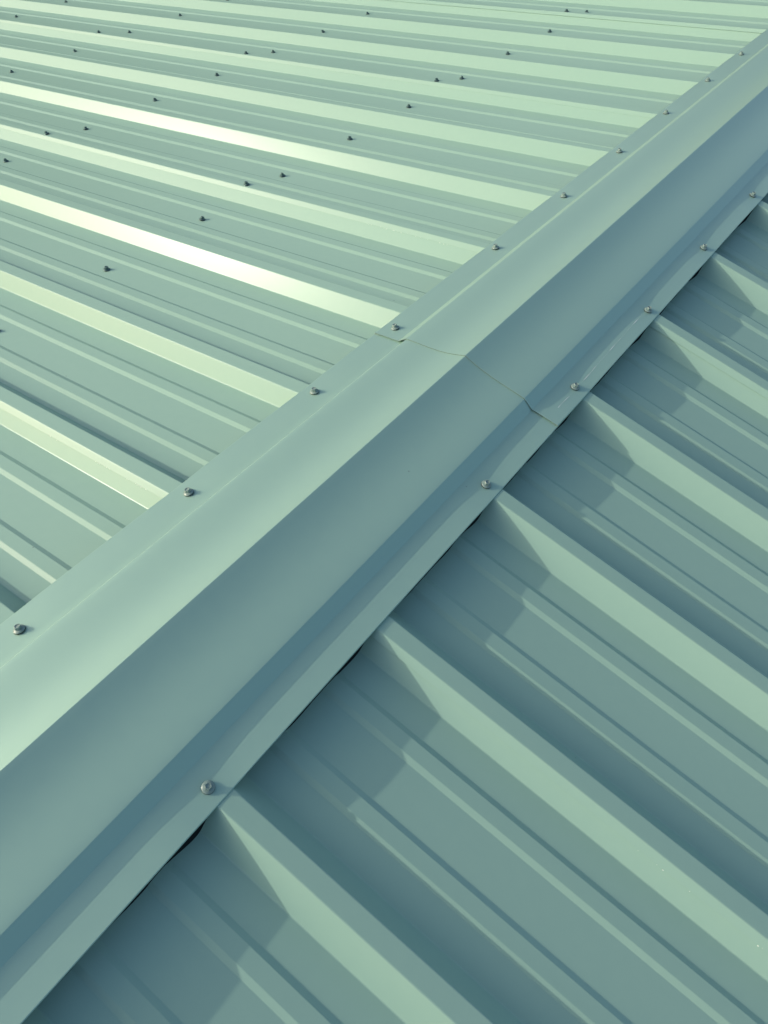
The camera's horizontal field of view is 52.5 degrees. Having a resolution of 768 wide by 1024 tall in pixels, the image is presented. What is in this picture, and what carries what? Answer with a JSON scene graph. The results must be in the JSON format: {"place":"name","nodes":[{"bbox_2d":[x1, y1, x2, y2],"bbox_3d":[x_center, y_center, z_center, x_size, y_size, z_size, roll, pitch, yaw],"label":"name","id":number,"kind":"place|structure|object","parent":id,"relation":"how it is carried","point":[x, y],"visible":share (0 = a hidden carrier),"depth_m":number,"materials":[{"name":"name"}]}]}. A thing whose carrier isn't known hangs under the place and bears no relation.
{"place":"outdoors","nodes":[
{"label":"outdoors","id":0,"kind":"place"},
{"bbox_2d":[0,408,161,623],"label":"roof panel","id":1,"kind":"structure","parent":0,"point":[64,508],"depth_m":1.24,"materials":[{"name":"paint"}]},
{"bbox_2d":[0,128,477,497],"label":"roof panel","id":2,"kind":"structure","parent":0,"point":[176,345],"depth_m":1.67,"materials":[{"name":"paint"}]},
{"bbox_2d":[0,22,651,252],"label":"roof panel","id":3,"kind":"structure","parent":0,"point":[473,171],"depth_m":2.36,"materials":[{"name":"paint"}]},
{"bbox_2d":[0,0,761,117],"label":"roof panel","id":4,"kind":"structure","parent":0,"point":[648,70],"depth_m":2.94,"materials":[{"name":"paint"}]},
{"bbox_2d":[22,635,767,1023],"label":"roof panel","id":5,"kind":"structure","parent":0,"point":[386,837],"depth_m":0.91,"materials":[{"name":"paint"}]},
{"bbox_2d":[371,326,767,952],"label":"roof panel","id":6,"kind":"structure","parent":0,"point":[579,613],"depth_m":1.16,"materials":[{"name":"paint"}]},
{"bbox_2d":[389,0,767,32],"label":"roof panel","id":7,"kind":"structure","parent":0,"point":[743,15],"depth_m":3.03,"materials":[{"name":"paint"}]},
{"bbox_2d":[649,193,767,398],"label":"roof panel","id":8,"kind":"structure","parent":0,"point":[714,313],"depth_m":1.67,"materials":[{"name":"paint"}]},
{"bbox_2d":[62,200,761,978],"bbox_3d":[0.518,-0.389,1.575,0.047,0.040,5.396,31,55,21],"label":"foam closure","id":9,"kind":"object","parent":8,"relation":"on","point":[192,836],"visible":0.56,"depth_m":1.06,"materials":[{"name":"black"}]},
{"bbox_3d":[0.515,-0.824,1.939,0.047,0.040,6.300,31,55,21],"label":"foam closure","id":10,"kind":"object","parent":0,"visible":0},
{"bbox_2d":[0,334,583,1023],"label":"ridge cap","id":11,"kind":"object","parent":10,"relation":"on","point":[162,660],"visible":0.98,"depth_m":1.03,"materials":[{"name":"paint"}]},
{"bbox_2d":[13,624,25,634],"bbox_3d":[-0.480,0.152,1.023,0.016,0.008,0.016,21,50,30],"label":"roof screw","id":12,"kind":"object","parent":11,"relation":"on","point":[19,629],"visible":1,"depth_m":1.02,"materials":[{"name":"grey metal"}]},
{"bbox_2d":[183,487,193,496],"bbox_3d":[-0.300,-0.032,1.191,0.016,0.008,0.016,-12,44,3],"label":"roof screw","id":13,"kind":"object","parent":11,"relation":"on","point":[188,491],"visible":1,"depth_m":1.19,"materials":[{"name":"grey metal"}]},
{"bbox_2d":[201,780,214,794],"bbox_3d":[-0.204,0.319,0.905,0.016,0.008,0.016,-22,65,-25],"label":"roof screw","id":14,"kind":"object","parent":11,"relation":"on","point":[207,787],"visible":1,"depth_m":0.90,"materials":[{"name":"grey metal"}]},
{"bbox_2d":[310,387,318,394],"bbox_3d":[-0.121,-0.212,1.354,0.016,0.008,0.016,-6,44,2],"label":"roof screw","id":15,"kind":"object","parent":11,"relation":"on","point":[314,391],"visible":1,"depth_m":1.35,"materials":[{"name":"grey metal"}]},
{"bbox_2d":[481,480,490,488],"bbox_3d":[0.163,-0.045,1.236,0.016,0.008,0.016,3,56,-13],"label":"roof screw","id":16,"kind":"object","parent":11,"relation":"on","point":[485,484],"visible":1,"depth_m":1.23,"materials":[{"name":"grey metal"}]},
{"bbox_2d":[375,29,767,425],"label":"ridge cap","id":17,"kind":"object","parent":10,"relation":"on","point":[540,310],"visible":1,"depth_m":1.65,"materials":[{"name":"paint"}]},
{"bbox_2d":[391,324,398,329],"bbox_3d":[0.021,-0.352,1.480,0.016,0.008,0.016,12,47,27],"label":"roof screw","id":18,"kind":"object","parent":17,"relation":"on","point":[395,327],"visible":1,"depth_m":1.48,"materials":[{"name":"grey metal"}]},
{"bbox_2d":[492,244,498,249],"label":"roof screw","id":19,"kind":"object","parent":17,"relation":"on","point":[495,247],"visible":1,"depth_m":1.68,"materials":[{"name":"grey metal"}]},
{"bbox_2d":[571,382,579,390],"bbox_3d":[0.344,-0.226,1.398,0.016,0.008,0.016,7,55,-6],"label":"roof screw","id":20,"kind":"object","parent":17,"relation":"on","point":[575,386],"visible":1,"depth_m":1.40,"materials":[{"name":"grey metal"}]},
{"bbox_2d":[644,306,651,312],"bbox_3d":[0.531,-0.407,1.563,0.016,0.008,0.016,40,57,17],"label":"roof screw","id":21,"kind":"object","parent":17,"relation":"on","point":[648,309],"visible":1,"depth_m":1.56,"materials":[{"name":"grey metal"}]},
{"bbox_2d":[700,244,706,249],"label":"roof screw","id":22,"kind":"object","parent":17,"relation":"on","point":[703,247],"visible":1,"depth_m":1.72,"materials":[{"name":"grey metal"}]}
]}

